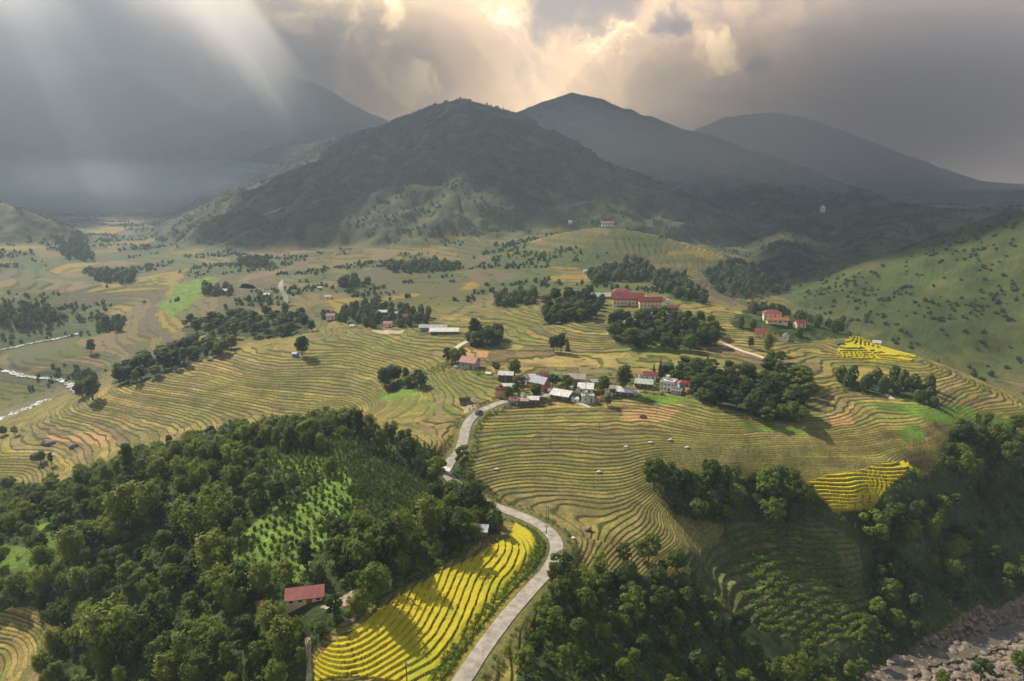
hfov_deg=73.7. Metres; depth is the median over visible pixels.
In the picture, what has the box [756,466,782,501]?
broadleaf tree
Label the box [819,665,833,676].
broadleaf tree
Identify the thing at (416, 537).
bamboo clump
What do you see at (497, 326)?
evergreen tree
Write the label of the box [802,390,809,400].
evergreen tree
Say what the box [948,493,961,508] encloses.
broadleaf tree
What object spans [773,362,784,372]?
evergreen tree
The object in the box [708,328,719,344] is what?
evergreen tree
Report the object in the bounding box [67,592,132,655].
bamboo clump
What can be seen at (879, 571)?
broadleaf tree
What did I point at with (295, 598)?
red shed
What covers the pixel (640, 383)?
shed
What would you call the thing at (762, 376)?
evergreen tree
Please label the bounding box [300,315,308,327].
evergreen tree
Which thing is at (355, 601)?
bamboo clump
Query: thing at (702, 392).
evergreen tree
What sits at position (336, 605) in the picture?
broadleaf tree
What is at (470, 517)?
bamboo clump
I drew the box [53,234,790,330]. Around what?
woods
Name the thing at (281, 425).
bamboo thicket
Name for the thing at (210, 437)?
bamboo clump
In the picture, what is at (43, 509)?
broadleaf tree
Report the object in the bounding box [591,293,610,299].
shed
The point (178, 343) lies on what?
evergreen tree
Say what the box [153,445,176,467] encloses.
bamboo clump
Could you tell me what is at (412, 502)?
bamboo clump
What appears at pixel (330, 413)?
bamboo clump
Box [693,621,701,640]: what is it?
broadleaf tree
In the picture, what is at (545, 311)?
evergreen tree
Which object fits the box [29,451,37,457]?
boulder
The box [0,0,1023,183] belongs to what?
sky
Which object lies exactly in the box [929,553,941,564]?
bamboo clump
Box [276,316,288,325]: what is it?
evergreen tree
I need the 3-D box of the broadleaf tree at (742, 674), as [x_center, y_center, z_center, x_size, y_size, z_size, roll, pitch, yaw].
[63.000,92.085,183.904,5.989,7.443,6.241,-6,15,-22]
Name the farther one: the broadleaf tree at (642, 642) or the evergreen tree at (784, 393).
the evergreen tree at (784, 393)
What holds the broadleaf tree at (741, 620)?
on the ground
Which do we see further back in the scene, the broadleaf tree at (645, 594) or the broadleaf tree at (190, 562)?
the broadleaf tree at (645, 594)
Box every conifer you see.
[564,337,569,350]
[657,359,662,376]
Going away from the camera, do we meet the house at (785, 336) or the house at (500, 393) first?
the house at (500, 393)
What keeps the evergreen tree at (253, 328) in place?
on the ground
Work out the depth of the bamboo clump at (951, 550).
240.95 m
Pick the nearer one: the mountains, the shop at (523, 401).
the shop at (523, 401)
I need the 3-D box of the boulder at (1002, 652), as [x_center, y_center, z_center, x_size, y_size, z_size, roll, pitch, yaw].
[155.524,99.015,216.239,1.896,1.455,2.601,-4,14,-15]
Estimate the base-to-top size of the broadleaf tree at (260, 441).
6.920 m
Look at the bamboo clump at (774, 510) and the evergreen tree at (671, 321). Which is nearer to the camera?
the bamboo clump at (774, 510)
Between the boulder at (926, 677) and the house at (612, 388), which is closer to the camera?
the boulder at (926, 677)
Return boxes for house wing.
[765,317,789,325]
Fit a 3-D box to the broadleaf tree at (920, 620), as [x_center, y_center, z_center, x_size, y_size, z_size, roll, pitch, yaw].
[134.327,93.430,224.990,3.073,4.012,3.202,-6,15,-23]
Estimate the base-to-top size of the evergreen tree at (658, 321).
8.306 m
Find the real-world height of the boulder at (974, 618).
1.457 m
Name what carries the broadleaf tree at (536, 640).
on the ground
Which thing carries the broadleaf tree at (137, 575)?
on the ground
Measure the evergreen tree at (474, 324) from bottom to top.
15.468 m
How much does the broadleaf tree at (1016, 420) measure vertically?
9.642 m
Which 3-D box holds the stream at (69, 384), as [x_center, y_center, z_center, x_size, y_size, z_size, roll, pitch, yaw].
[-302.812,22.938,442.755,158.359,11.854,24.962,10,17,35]
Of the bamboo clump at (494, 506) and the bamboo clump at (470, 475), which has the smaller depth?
the bamboo clump at (494, 506)
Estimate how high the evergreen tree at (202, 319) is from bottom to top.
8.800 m
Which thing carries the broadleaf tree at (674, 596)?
on the ground
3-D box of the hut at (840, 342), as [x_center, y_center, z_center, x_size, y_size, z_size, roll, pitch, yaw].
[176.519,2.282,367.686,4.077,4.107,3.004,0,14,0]
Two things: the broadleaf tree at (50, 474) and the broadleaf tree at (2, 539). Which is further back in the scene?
the broadleaf tree at (50, 474)
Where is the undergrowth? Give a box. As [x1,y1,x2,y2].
[0,419,1023,680]
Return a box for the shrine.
[820,205,825,212]
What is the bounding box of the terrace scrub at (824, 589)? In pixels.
[726,527,859,638]
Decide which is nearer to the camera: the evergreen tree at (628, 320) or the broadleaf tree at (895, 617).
the broadleaf tree at (895, 617)
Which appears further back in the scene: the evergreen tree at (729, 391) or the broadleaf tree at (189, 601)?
the evergreen tree at (729, 391)
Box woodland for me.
[0,285,972,680]
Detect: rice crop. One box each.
[314,522,542,680]
[808,460,919,510]
[837,335,916,361]
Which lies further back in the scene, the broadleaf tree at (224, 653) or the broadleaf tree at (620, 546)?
the broadleaf tree at (620, 546)
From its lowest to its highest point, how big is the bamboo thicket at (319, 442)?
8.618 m
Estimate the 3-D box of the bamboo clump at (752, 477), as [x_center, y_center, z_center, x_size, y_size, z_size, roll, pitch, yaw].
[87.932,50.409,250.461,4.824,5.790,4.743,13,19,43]
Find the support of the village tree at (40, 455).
on the ground
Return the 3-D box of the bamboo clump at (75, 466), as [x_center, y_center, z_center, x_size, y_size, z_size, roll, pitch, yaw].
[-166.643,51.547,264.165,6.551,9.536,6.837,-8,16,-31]
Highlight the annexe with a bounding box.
[671,386,682,395]
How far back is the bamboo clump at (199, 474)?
214.11 m
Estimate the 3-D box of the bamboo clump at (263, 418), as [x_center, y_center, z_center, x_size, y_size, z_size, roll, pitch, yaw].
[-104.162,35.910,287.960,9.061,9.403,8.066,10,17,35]
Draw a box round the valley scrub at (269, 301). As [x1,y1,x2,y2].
[0,201,1023,390]
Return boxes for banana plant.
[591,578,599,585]
[606,570,612,578]
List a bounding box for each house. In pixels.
[326,313,335,320]
[383,321,392,326]
[458,356,480,369]
[495,384,507,398]
[520,393,529,397]
[523,374,535,380]
[529,375,549,390]
[538,372,548,376]
[577,382,593,393]
[581,391,594,403]
[589,379,599,385]
[609,386,615,391]
[615,386,634,397]
[643,371,656,380]
[660,375,677,391]
[665,299,671,305]
[667,305,678,310]
[677,380,690,388]
[754,328,768,337]
[782,332,789,341]
[793,319,806,328]
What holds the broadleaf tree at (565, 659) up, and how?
on the ground
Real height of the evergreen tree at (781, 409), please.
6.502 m
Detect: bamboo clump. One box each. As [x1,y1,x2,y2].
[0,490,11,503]
[0,502,6,517]
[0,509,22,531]
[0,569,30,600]
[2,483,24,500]
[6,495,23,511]
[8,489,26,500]
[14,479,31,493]
[14,499,34,520]
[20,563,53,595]
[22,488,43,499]
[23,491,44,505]
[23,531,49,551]
[26,483,39,491]
[27,647,54,676]
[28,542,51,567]
[31,528,47,536]
[33,595,48,611]
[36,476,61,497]
[37,622,66,657]
[38,599,75,628]
[39,660,66,680]
[45,490,54,498]
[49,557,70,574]
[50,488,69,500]
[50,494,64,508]
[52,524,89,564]
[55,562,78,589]
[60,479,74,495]
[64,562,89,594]
[64,623,84,649]
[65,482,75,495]
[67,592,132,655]
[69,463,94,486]
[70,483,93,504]
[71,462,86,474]
[74,519,90,537]
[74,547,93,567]
[77,597,98,614]
[79,653,91,669]
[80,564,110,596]
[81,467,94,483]
[81,638,113,672]
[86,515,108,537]
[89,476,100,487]
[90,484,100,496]
[91,457,109,468]
[92,468,100,480]
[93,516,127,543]
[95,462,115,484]
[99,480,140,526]
[107,455,132,476]
[110,664,128,680]
[119,460,138,474]
[120,588,178,649]
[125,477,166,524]
[135,573,160,598]
[138,446,163,461]
[145,449,170,467]
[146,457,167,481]
[147,440,164,448]
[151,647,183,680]
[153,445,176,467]
[154,473,162,482]
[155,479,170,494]
[157,616,194,656]
[164,493,196,530]
[166,455,191,477]
[166,619,208,666]
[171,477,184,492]
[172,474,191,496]
[176,493,224,544]
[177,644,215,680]
[179,450,191,459]
[180,429,196,439]
[182,436,191,443]
[182,436,205,462]
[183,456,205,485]
[188,494,197,506]
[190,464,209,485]
[192,439,209,461]
[192,524,236,578]
[193,614,220,647]
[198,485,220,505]
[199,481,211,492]
[199,561,246,611]
[202,620,231,661]
[204,438,228,461]
[206,433,218,440]
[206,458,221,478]
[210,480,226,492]
[211,494,233,519]
[214,433,231,443]
[217,422,237,438]
[219,439,243,465]
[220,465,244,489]
[222,586,247,614]
[223,670,238,680]
[227,418,238,424]
[229,556,253,592]
[231,428,251,445]
[231,447,245,466]
[233,419,248,428]
[235,613,254,628]
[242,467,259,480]
[244,560,275,593]
[246,457,258,467]
[247,422,262,443]
[254,414,272,423]
[254,461,264,472]
[254,600,287,632]
[258,599,272,614]
[259,418,272,426]
[262,417,279,428]
[262,657,285,680]
[270,556,298,586]
[279,426,286,441]
[279,439,288,450]
[290,420,303,431]
[305,409,319,418]
[316,405,329,414]
[317,411,332,420]
[318,416,331,426]
[324,410,335,424]
[330,408,338,416]
[331,413,349,431]
[336,406,349,415]
[337,425,349,437]
[340,526,384,570]
[343,569,362,588]
[344,406,363,415]
[345,589,367,612]
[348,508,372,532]
[360,421,373,439]
[363,412,377,428]
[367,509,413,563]
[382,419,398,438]
[388,542,410,574]
[390,511,411,527]
[398,506,410,516]
[408,529,421,552]
[409,495,424,516]
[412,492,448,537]
[432,539,444,556]
[436,505,448,530]
[441,504,466,530]
[443,476,458,496]
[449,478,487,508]
[458,507,477,525]
[464,468,476,482]
[468,520,483,539]
[469,505,486,523]
[473,493,492,514]
[489,500,496,510]
[545,577,576,611]
[569,564,598,593]
[589,550,608,573]
[593,621,611,640]
[599,573,611,589]
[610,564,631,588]
[664,461,679,479]
[686,467,701,482]
[746,472,757,484]
[749,492,763,509]
[758,496,788,528]
[762,331,776,352]
[764,658,782,680]
[771,464,788,482]
[776,656,806,680]
[780,478,799,502]
[784,466,802,482]
[786,652,814,680]
[797,651,814,675]
[814,673,835,680]
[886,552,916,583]
[901,519,922,541]
[915,499,925,509]
[923,516,943,540]
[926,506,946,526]
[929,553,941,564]
[938,519,948,531]
[939,540,964,558]
[943,556,965,579]
[945,455,958,472]
[947,532,973,554]
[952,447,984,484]
[956,442,970,455]
[965,442,976,456]
[972,422,992,439]
[974,458,986,475]
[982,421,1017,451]
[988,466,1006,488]
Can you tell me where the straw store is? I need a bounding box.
[459,397,470,405]
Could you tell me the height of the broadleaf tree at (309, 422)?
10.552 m
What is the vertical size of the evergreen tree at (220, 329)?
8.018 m
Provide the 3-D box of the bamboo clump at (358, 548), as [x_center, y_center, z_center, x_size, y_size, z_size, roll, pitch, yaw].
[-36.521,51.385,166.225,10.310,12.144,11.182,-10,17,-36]
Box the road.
[442,394,563,680]
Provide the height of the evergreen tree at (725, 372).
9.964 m
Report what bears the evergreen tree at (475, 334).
on the ground
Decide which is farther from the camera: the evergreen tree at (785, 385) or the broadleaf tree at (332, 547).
the evergreen tree at (785, 385)
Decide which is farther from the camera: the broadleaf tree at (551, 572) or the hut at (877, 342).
the hut at (877, 342)
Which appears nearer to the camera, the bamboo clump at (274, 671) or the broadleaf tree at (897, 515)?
the bamboo clump at (274, 671)
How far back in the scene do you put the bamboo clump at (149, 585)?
175.24 m
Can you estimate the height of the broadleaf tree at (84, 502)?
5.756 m
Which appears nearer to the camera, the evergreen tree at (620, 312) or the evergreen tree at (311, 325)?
the evergreen tree at (620, 312)
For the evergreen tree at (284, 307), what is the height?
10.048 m
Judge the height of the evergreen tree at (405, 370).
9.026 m
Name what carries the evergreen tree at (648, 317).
on the ground
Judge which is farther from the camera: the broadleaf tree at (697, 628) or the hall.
the hall
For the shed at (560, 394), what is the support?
on the ground
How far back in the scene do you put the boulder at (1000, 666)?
206.74 m
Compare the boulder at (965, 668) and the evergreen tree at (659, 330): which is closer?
the boulder at (965, 668)
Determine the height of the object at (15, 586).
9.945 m
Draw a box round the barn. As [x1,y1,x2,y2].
[502,383,515,390]
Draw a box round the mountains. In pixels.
[0,63,1023,292]
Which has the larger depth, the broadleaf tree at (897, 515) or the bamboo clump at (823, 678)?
the broadleaf tree at (897, 515)
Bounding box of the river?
[874,623,1023,680]
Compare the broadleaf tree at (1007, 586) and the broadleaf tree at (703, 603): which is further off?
the broadleaf tree at (1007, 586)
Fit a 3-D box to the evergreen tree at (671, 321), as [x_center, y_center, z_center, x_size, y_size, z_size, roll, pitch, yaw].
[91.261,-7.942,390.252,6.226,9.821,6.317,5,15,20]
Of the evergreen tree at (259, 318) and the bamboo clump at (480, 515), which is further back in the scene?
the evergreen tree at (259, 318)
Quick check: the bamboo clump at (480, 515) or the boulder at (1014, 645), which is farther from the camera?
the boulder at (1014, 645)
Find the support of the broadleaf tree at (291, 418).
on the ground
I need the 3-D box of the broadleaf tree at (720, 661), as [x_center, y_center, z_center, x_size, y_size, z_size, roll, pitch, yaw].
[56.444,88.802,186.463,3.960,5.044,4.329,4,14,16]
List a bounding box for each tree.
[0,426,6,435]
[0,476,16,491]
[0,532,4,545]
[0,547,6,563]
[10,425,17,432]
[15,520,26,530]
[19,524,33,537]
[25,511,38,519]
[34,450,45,462]
[37,497,55,521]
[41,472,59,482]
[47,452,53,464]
[48,514,70,533]
[54,499,73,511]
[57,498,72,513]
[60,477,75,489]
[72,381,83,397]
[73,510,82,521]
[78,498,92,513]
[80,526,97,550]
[81,375,100,400]
[86,339,95,353]
[87,501,97,516]
[92,495,106,514]
[96,545,123,566]
[99,479,111,494]
[100,314,110,327]
[102,590,115,600]
[110,366,122,383]
[111,362,120,372]
[115,553,125,569]
[115,560,138,585]
[118,365,132,383]
[118,443,135,474]
[120,359,130,366]
[120,474,137,488]
[126,359,140,369]
[126,567,148,588]
[129,370,140,383]
[132,443,147,454]
[134,366,147,379]
[134,547,143,561]
[135,349,150,354]
[136,470,149,483]
[137,352,146,367]
[140,557,154,571]
[140,602,149,611]
[141,353,153,368]
[142,634,171,667]
[147,359,157,365]
[147,365,161,376]
[147,504,167,525]
[150,529,173,551]
[155,351,170,368]
[156,486,166,502]
[157,347,169,354]
[157,563,178,590]
[162,544,186,565]
[164,435,172,443]
[168,340,175,349]
[168,350,172,360]
[168,439,185,458]
[170,347,179,357]
[171,357,180,368]
[171,522,187,538]
[172,340,187,348]
[177,566,195,590]
[178,347,187,365]
[180,590,201,611]
[184,338,192,346]
[185,313,193,323]
[185,335,198,340]
[186,347,195,356]
[187,558,198,571]
[188,548,199,558]
[191,320,200,333]
[191,340,202,349]
[191,351,199,360]
[193,502,206,513]
[194,430,204,435]
[196,579,207,591]
[198,316,210,323]
[200,342,210,350]
[202,323,214,334]
[203,348,208,358]
[204,335,216,351]
[204,425,216,433]
[205,311,216,320]
[205,518,221,538]
[205,592,216,604]
[208,430,217,434]
[210,330,215,337]
[211,338,231,353]
[212,318,223,329]
[215,492,231,504]
[217,314,224,319]
[217,325,225,334]
[217,642,231,674]
[218,507,235,527]
[222,316,231,322]
[225,309,235,317]
[225,334,236,347]
[227,518,246,539]
[227,616,260,652]
[228,317,240,326]
[229,323,237,334]
[231,495,244,510]
[239,320,247,328]
[240,315,253,323]
[240,510,246,523]
[241,472,264,494]
[244,640,268,663]
[245,445,258,458]
[246,318,252,333]
[247,310,257,321]
[247,323,259,336]
[254,435,266,449]
[255,315,263,322]
[261,320,270,328]
[261,450,268,458]
[262,307,272,313]
[263,328,272,335]
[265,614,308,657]
[266,480,285,505]
[267,311,276,322]
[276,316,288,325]
[276,325,285,335]
[281,303,288,311]
[284,472,300,493]
[285,414,305,426]
[286,322,297,334]
[288,311,294,321]
[292,310,301,317]
[294,336,308,355]
[294,646,306,669]
[296,307,305,312]
[296,416,323,437]
[297,313,306,319]
[297,539,313,571]
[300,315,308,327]
[307,320,315,330]
[312,565,326,580]
[313,621,324,634]
[314,510,335,536]
[321,425,333,435]
[321,457,338,476]
[322,534,345,562]
[324,593,342,616]
[328,515,350,541]
[336,554,352,574]
[343,410,362,435]
[351,409,365,443]
[354,561,390,603]
[372,429,387,446]
[377,367,392,386]
[387,365,401,381]
[397,428,411,438]
[397,436,417,462]
[400,533,416,554]
[401,367,409,377]
[401,375,411,386]
[411,369,422,385]
[415,372,428,388]
[424,455,446,479]
[426,482,445,505]
[437,496,452,514]
[442,348,449,362]
[444,518,469,549]
[446,491,459,510]
[448,347,461,364]
[454,444,469,469]
[459,347,467,355]
[466,333,474,344]
[468,317,482,341]
[469,331,481,346]
[479,327,493,344]
[492,331,503,344]
[492,361,500,370]
[493,323,503,333]
[503,386,512,396]
[507,359,520,377]
[512,375,525,394]
[513,644,536,675]
[523,629,545,661]
[530,383,541,395]
[535,605,563,632]
[536,592,552,612]
[541,308,553,315]
[543,295,552,303]
[543,314,551,323]
[545,300,553,308]
[546,562,557,582]
[548,335,557,351]
[548,374,558,386]
[549,287,561,302]
[549,549,572,575]
[551,313,558,323]
[552,303,563,312]
[555,296,563,303]
[555,645,572,680]
[556,333,566,352]
[557,308,567,320]
[560,374,573,389]
[562,289,574,298]
[562,301,570,309]
[564,287,575,293]
[566,307,576,320]
[567,642,578,661]
[568,617,586,637]
[569,586,595,618]
[575,291,581,298]
[575,308,586,319]
[575,659,588,680]
[581,287,591,294]
[581,291,590,300]
[583,305,595,319]
[586,285,594,292]
[592,658,603,671]
[596,587,607,613]
[597,375,610,392]
[603,393,612,405]
[606,323,622,336]
[607,313,617,323]
[608,642,622,661]
[610,309,627,320]
[615,320,624,327]
[615,542,631,562]
[615,598,622,610]
[615,613,632,631]
[616,657,633,679]
[617,364,632,386]
[618,587,645,626]
[619,580,642,604]
[621,328,636,346]
[622,311,631,319]
[625,316,633,327]
[628,647,640,663]
[630,320,640,329]
[631,633,653,656]
[633,309,644,320]
[633,533,661,560]
[636,330,651,348]
[639,590,648,599]
[641,615,652,626]
[642,457,667,490]
[643,309,652,315]
[643,315,653,322]
[645,320,654,329]
[646,319,664,330]
[647,585,671,614]
[649,328,656,344]
[649,566,665,585]
[651,307,660,315]
[653,314,662,322]
[656,326,664,339]
[657,305,671,320]
[657,559,667,569]
[659,630,677,655]
[660,336,670,350]
[661,364,667,376]
[661,474,681,493]
[662,331,675,343]
[664,674,680,680]
[666,587,677,607]
[667,311,678,319]
[667,318,676,329]
[667,363,674,373]
[667,548,686,571]
[668,323,681,334]
[669,370,679,378]
[669,606,685,627]
[671,337,681,349]
[671,468,694,492]
[675,362,685,378]
[676,313,687,328]
[676,576,690,590]
[677,356,690,362]
[677,586,695,612]
[679,329,687,341]
[679,671,688,680]
[680,317,687,329]
[682,333,699,350]
[682,361,701,376]
[685,310,692,319]
[686,329,697,336]
[687,368,698,380]
[687,497,709,518]
[688,316,697,325]
[688,321,698,329]
[688,377,703,396]
[690,357,704,363]
[691,359,702,365]
[691,372,712,383]
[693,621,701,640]
[694,387,709,401]
[695,310,705,320]
[695,320,707,329]
[696,326,709,335]
[697,595,710,613]
[698,330,710,347]
[701,365,716,376]
[702,359,719,367]
[702,459,724,495]
[703,380,713,390]
[704,497,721,516]
[706,320,721,330]
[707,314,714,321]
[707,384,729,405]
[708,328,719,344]
[708,667,727,680]
[710,597,728,613]
[711,373,730,384]
[711,656,725,670]
[720,504,732,518]
[721,369,736,386]
[723,360,733,368]
[724,363,741,374]
[724,387,731,398]
[725,483,746,507]
[726,373,739,385]
[730,383,738,390]
[730,389,744,407]
[730,463,742,478]
[731,608,751,635]
[735,668,755,680]
[736,362,756,379]
[737,375,753,383]
[739,379,754,398]
[743,394,759,413]
[747,337,754,347]
[748,387,766,401]
[753,383,765,392]
[753,644,764,654]
[754,372,773,382]
[756,401,775,414]
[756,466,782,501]
[757,663,762,676]
[758,406,776,422]
[760,355,777,370]
[764,378,781,394]
[766,393,782,406]
[767,350,775,357]
[768,371,783,378]
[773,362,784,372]
[774,373,786,382]
[775,351,786,361]
[775,656,785,665]
[776,403,789,417]
[778,381,791,393]
[780,389,791,403]
[783,362,796,372]
[786,365,801,378]
[786,389,805,409]
[786,401,809,421]
[787,378,799,384]
[790,383,801,393]
[795,367,814,383]
[796,483,816,504]
[797,366,812,383]
[799,638,819,661]
[800,382,819,397]
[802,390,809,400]
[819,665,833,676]
[843,660,858,680]
[856,657,868,673]
[858,508,891,545]
[858,613,879,629]
[858,624,870,651]
[868,596,886,616]
[872,564,888,579]
[876,578,902,604]
[881,502,912,537]
[884,631,898,641]
[885,608,906,628]
[905,620,926,643]
[915,618,924,624]
[931,495,954,515]
[935,669,949,680]
[944,443,957,454]
[947,428,955,435]
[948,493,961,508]
[949,524,964,535]
[953,417,966,427]
[955,423,976,444]
[963,524,984,541]
[970,657,995,680]
[972,432,989,449]
[976,454,990,465]
[979,520,988,528]
[981,418,988,427]
[982,411,993,420]
[986,545,1003,562]
[996,542,1004,551]
[997,577,1015,597]
[998,439,1023,475]
[1000,562,1017,578]
[1009,413,1023,431]
[1010,425,1015,434]
[1010,649,1023,670]
[1019,567,1023,580]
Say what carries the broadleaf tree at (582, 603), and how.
on the ground
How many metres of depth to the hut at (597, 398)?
297.69 m
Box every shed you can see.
[284,584,324,612]
[378,310,387,314]
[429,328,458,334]
[497,371,514,381]
[549,388,572,401]
[571,397,578,401]
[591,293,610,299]
[634,378,653,389]
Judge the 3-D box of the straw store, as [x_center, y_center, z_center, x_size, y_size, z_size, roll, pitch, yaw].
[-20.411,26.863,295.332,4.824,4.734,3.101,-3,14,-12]
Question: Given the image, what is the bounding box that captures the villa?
[762,310,782,321]
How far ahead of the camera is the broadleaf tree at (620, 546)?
200.20 m
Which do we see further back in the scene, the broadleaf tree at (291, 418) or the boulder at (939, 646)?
the broadleaf tree at (291, 418)
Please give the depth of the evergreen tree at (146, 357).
398.67 m
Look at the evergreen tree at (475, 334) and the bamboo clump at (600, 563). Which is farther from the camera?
the evergreen tree at (475, 334)
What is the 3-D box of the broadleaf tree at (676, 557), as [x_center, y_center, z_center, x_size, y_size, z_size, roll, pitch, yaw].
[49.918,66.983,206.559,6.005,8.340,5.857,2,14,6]
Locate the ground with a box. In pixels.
[0,210,1023,680]
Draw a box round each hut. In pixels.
[256,597,268,611]
[324,295,331,299]
[474,524,488,537]
[594,396,600,401]
[836,341,844,344]
[872,340,880,344]
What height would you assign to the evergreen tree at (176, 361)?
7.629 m
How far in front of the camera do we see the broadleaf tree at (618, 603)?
183.38 m
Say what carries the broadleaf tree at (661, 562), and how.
on the ground
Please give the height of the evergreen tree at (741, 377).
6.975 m
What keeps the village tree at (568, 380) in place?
on the ground
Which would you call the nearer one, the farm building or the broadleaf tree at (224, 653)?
the broadleaf tree at (224, 653)
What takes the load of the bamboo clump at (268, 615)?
on the ground
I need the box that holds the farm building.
[601,221,613,226]
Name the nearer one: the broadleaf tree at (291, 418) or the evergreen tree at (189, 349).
the broadleaf tree at (291, 418)
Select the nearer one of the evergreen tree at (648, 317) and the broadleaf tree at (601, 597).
the broadleaf tree at (601, 597)
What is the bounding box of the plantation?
[260,434,446,538]
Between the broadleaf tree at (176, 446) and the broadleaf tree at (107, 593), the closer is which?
the broadleaf tree at (107, 593)
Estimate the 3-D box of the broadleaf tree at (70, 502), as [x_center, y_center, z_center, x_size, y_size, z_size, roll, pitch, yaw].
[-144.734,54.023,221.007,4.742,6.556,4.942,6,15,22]
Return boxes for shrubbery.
[324,356,1022,680]
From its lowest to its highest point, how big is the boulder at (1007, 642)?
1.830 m
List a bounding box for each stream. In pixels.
[0,333,78,349]
[0,370,74,391]
[0,398,51,419]
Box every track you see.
[451,341,466,349]
[569,399,591,407]
[719,338,764,358]
[871,387,893,398]
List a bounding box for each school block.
[611,292,643,305]
[613,288,628,292]
[637,297,663,308]
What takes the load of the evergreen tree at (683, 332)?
on the ground
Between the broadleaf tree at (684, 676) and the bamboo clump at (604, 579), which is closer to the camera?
the broadleaf tree at (684, 676)
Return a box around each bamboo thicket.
[231,432,242,444]
[237,422,250,446]
[258,426,268,441]
[265,423,272,442]
[270,426,280,446]
[278,422,285,438]
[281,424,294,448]
[292,428,299,446]
[297,431,307,449]
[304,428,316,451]
[313,431,327,452]
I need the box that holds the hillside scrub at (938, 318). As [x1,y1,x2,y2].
[792,216,1023,367]
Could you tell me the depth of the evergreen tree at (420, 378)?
322.66 m
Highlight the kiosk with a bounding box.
[443,466,452,474]
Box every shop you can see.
[508,397,518,404]
[518,398,528,405]
[527,396,538,404]
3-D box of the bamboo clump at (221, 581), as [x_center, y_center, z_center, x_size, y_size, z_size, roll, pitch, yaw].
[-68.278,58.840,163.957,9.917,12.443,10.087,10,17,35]
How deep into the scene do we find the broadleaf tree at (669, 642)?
179.26 m
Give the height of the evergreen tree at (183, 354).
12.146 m
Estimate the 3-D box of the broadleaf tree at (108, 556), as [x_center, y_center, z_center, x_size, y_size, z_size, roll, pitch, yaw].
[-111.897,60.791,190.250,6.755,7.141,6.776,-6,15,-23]
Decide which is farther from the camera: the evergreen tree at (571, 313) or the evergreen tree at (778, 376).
the evergreen tree at (571, 313)
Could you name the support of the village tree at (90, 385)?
on the ground
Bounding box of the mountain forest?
[0,97,963,277]
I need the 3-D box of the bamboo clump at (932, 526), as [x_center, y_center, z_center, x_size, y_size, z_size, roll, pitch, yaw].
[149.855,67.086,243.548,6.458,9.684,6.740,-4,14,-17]
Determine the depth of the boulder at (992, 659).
212.56 m
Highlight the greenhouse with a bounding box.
[418,324,447,329]
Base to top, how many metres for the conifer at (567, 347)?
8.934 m
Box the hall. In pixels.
[563,373,585,385]
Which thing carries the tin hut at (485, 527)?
on the ground
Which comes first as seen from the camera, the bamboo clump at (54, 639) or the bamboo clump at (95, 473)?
the bamboo clump at (54, 639)
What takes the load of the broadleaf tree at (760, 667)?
on the ground
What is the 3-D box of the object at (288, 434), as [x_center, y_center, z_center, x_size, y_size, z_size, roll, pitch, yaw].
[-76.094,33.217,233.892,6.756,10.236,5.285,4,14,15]
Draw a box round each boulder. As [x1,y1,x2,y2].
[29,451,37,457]
[40,439,56,445]
[68,444,77,448]
[584,526,591,530]
[887,657,897,664]
[891,654,903,663]
[903,677,915,680]
[905,665,916,671]
[920,668,932,677]
[922,675,929,679]
[924,654,932,658]
[934,643,942,649]
[938,666,951,675]
[948,646,957,654]
[950,675,956,680]
[952,640,961,645]
[952,671,966,679]
[953,624,960,630]
[957,646,965,650]
[961,621,971,626]
[962,641,970,647]
[962,666,970,671]
[967,660,976,664]
[969,626,979,631]
[970,615,977,621]
[972,631,979,636]
[980,650,988,656]
[981,629,990,633]
[982,616,994,624]
[985,656,997,662]
[986,676,997,680]
[987,608,996,614]
[988,625,994,630]
[992,667,1004,675]
[995,664,1004,669]
[998,650,1006,655]
[1000,643,1008,648]
[1001,662,1009,667]
[1002,640,1011,645]
[1007,600,1016,605]
[1008,617,1018,623]
[1008,663,1018,670]
[1009,634,1018,642]
[1011,643,1020,649]
[1014,610,1023,617]
[1019,619,1023,625]
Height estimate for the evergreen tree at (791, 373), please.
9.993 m
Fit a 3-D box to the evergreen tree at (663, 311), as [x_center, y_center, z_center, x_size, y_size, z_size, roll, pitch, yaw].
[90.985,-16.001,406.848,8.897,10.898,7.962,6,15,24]
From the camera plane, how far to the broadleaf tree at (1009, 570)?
241.85 m
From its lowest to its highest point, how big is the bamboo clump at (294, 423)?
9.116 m
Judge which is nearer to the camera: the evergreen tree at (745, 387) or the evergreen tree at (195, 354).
the evergreen tree at (745, 387)

